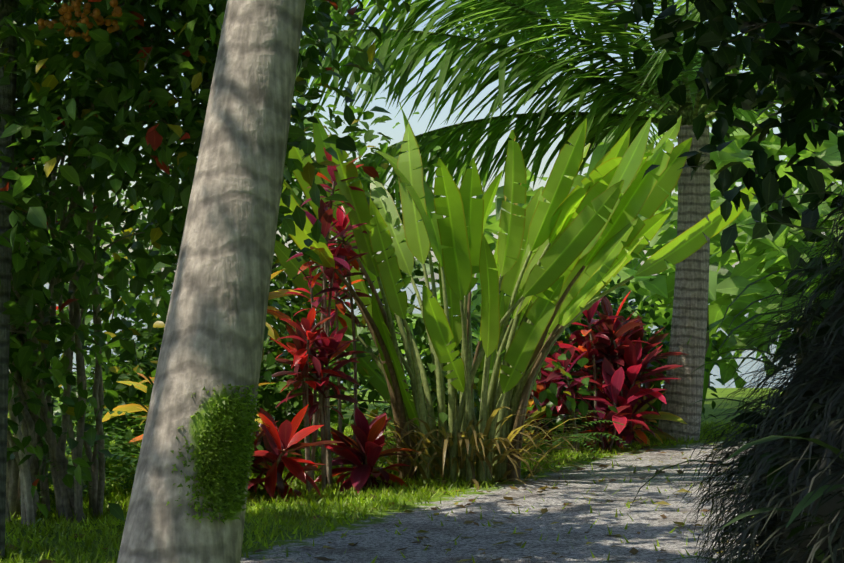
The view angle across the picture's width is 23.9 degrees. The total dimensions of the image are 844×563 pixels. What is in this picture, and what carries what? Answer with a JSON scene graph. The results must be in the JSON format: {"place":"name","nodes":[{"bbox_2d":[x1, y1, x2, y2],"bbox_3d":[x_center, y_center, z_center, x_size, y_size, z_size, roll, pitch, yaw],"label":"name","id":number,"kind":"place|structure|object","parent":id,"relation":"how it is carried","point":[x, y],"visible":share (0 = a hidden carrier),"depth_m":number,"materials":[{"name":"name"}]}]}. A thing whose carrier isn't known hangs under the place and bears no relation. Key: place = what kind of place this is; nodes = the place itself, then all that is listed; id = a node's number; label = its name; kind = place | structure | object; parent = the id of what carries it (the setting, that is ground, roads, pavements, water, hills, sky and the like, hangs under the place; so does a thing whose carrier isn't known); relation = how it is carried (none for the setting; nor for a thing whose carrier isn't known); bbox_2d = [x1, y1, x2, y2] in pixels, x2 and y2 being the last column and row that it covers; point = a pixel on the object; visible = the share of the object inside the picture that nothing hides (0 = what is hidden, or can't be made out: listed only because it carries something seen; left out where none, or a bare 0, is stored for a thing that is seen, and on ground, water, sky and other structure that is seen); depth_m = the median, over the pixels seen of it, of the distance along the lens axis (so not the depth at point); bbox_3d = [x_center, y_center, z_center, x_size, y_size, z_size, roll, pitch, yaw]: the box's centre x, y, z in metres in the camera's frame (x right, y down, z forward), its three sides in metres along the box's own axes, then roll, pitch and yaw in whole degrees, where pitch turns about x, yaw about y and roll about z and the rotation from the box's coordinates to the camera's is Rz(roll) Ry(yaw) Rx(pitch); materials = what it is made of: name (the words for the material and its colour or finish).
{"place":"outdoors","nodes":[
{"label":"outdoors","id":0,"kind":"place"},
{"bbox_2d":[35,2,570,90],"bbox_3d":[-1.553,-3.385,22.223,6.604,9.844,7.435,0,0,-2],"label":"palm","id":1,"kind":"object","parent":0,"point":[538,43],"depth_m":22.78,"materials":[{"name":"plant"}]},
{"bbox_2d":[0,388,782,562],"bbox_3d":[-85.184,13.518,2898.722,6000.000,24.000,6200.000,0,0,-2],"label":"ground","id":2,"kind":"structure","parent":0,"point":[725,393],"depth_m":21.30,"materials":[{"name":"green plant"}]},
{"bbox_2d":[0,0,18,558],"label":"trunk","id":3,"kind":"object","parent":2,"relation":"on","point":[7,98],"visible":0.77,"depth_m":10.94,"materials":[{"name":"brown plant"}]},
{"bbox_2d":[102,269,301,442],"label":"leaves","id":4,"kind":"object","parent":2,"relation":"on","point":[276,313],"visible":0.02,"depth_m":14.11,"materials":[{"name":"yellow plant"}]},
{"bbox_2d":[0,0,409,527],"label":"shrub","id":5,"kind":"object","parent":2,"relation":"on","point":[46,62],"depth_m":11.18,"materials":[{"name":"green plant"}]},
{"bbox_2d":[37,0,122,57],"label":"flowers","id":6,"kind":"object","parent":5,"relation":"on","point":[66,17],"visible":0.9,"depth_m":10.19,"materials":[{"name":"orange fruit"}]},
{"bbox_2d":[117,0,305,562],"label":"palm","id":7,"kind":"object","parent":2,"relation":"on","point":[214,332],"visible":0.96,"depth_m":4.62,"materials":[{"name":"grey plant"}]},
{"bbox_2d":[166,383,263,523],"bbox_3d":[-0.454,0.389,4.532,0.280,0.314,0.101,0,0,-41],"label":"trunk moss","id":8,"kind":"object","parent":7,"relation":"attached to","point":[232,453],"visible":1,"depth_m":4.51,"materials":[{"name":"green plant"}]},
{"bbox_2d":[9,158,415,499],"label":"ti leaves","id":9,"kind":"object","parent":2,"relation":"on","point":[370,440],"visible":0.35,"depth_m":14.25,"materials":[{"name":"red plant"}]},
{"bbox_2d":[8,74,617,485],"bbox_3d":[-1.433,-0.068,16.185,5.670,3.818,4.028,0,0,-26],"label":"shrub","id":10,"kind":"object","parent":2,"relation":"on","point":[270,396],"depth_m":15.89,"materials":[{"name":"green plant"}]},
{"bbox_2d":[265,449,371,487],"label":"plant stems","id":11,"kind":"object","parent":2,"relation":"on","point":[282,455],"visible":0.15,"depth_m":13.99,"materials":[{"name":"brown plant"}]},
{"bbox_2d":[8,405,630,505],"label":"ferns","id":12,"kind":"object","parent":2,"relation":"on","point":[118,475],"visible":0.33,"depth_m":14.19,"materials":[{"name":"green plant"}]},
{"bbox_2d":[301,180,356,492],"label":"plant stems","id":13,"kind":"object","parent":2,"relation":"on","point":[322,414],"visible":0.52,"depth_m":14.54,"materials":[{"name":"brown plant"}]},
{"bbox_2d":[265,147,371,425],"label":"tall ti leaves","id":14,"kind":"object","parent":13,"relation":"attached to","point":[332,346],"visible":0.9,"depth_m":14.41,"materials":[{"name":"red plant"}]},
{"bbox_2d":[22,42,843,388],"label":"trees","id":15,"kind":"object","parent":2,"relation":"on","point":[758,260],"depth_m":39.95,"materials":[{"name":"green plant"}]},
{"bbox_2d":[334,241,633,482],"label":"plant stalks","id":16,"kind":"object","parent":2,"relation":"on","point":[461,416],"visible":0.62,"depth_m":15.18,"materials":[{"name":"green plant"}]},
{"bbox_2d":[274,102,762,489],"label":"plant leaves","id":17,"kind":"object","parent":2,"relation":"on","point":[597,227],"visible":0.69,"depth_m":14.97,"materials":[{"name":"green plant"}]},
{"bbox_2d":[195,0,843,440],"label":"coconut palm","id":18,"kind":"object","parent":2,"relation":"on","point":[605,99],"depth_m":18.95,"materials":[{"name":"green plant"}]},
{"bbox_2d":[345,262,730,437],"bbox_3d":[1.095,0.930,20.078,3.838,2.376,3.014,0,0,-2],"label":"shrub","id":19,"kind":"object","parent":2,"relation":"on","point":[572,328],"depth_m":19.77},
{"bbox_2d":[409,317,723,434],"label":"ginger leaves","id":20,"kind":"object","parent":2,"relation":"on","point":[657,402],"visible":0.02,"depth_m":19.55,"materials":[{"name":"green plant"}]},
{"bbox_2d":[527,318,643,451],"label":"plant stems","id":21,"kind":"object","parent":2,"relation":"on","point":[575,444],"visible":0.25,"depth_m":17.96,"materials":[{"name":"brown plant"}]},
{"bbox_2d":[508,291,688,451],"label":"ti leaves","id":22,"kind":"object","parent":2,"relation":"on","point":[631,352],"visible":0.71,"depth_m":17.99,"materials":[{"name":"red plant"}]},
{"bbox_2d":[605,0,843,297],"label":"tree","id":23,"kind":"object","parent":2,"relation":"on","point":[801,84],"depth_m":8.32,"materials":[{"name":"green plant"}]},
{"bbox_2d":[627,79,843,562],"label":"ornamental grass","id":24,"kind":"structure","parent":2,"relation":"on","point":[790,464],"depth_m":6.36,"materials":[{"name":"green plant"}]},
{"bbox_2d":[36,284,795,388],"bbox_3d":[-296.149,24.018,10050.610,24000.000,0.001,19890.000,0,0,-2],"label":"sea","id":25,"kind":"structure","parent":0,"point":[747,368],"depth_m":629.76,"materials":[{"name":"blue"}]},
{"bbox_2d":[16,0,842,283],"label":"sky","id":26,"kind":"structure","parent":0,"point":[419,127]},
{"bbox_2d":[241,435,757,562],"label":"gravel path","id":27,"kind":"structure","parent":0,"point":[373,538],"depth_m":12.46,"materials":[{"name":"grey gravel"}]},
{"bbox_2d":[1,443,729,562],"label":"leaf litter","id":28,"kind":"object","parent":27,"relation":"on","point":[633,550],"visible":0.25,"depth_m":12.67,"materials":[{"name":"brown plant"}]}
]}

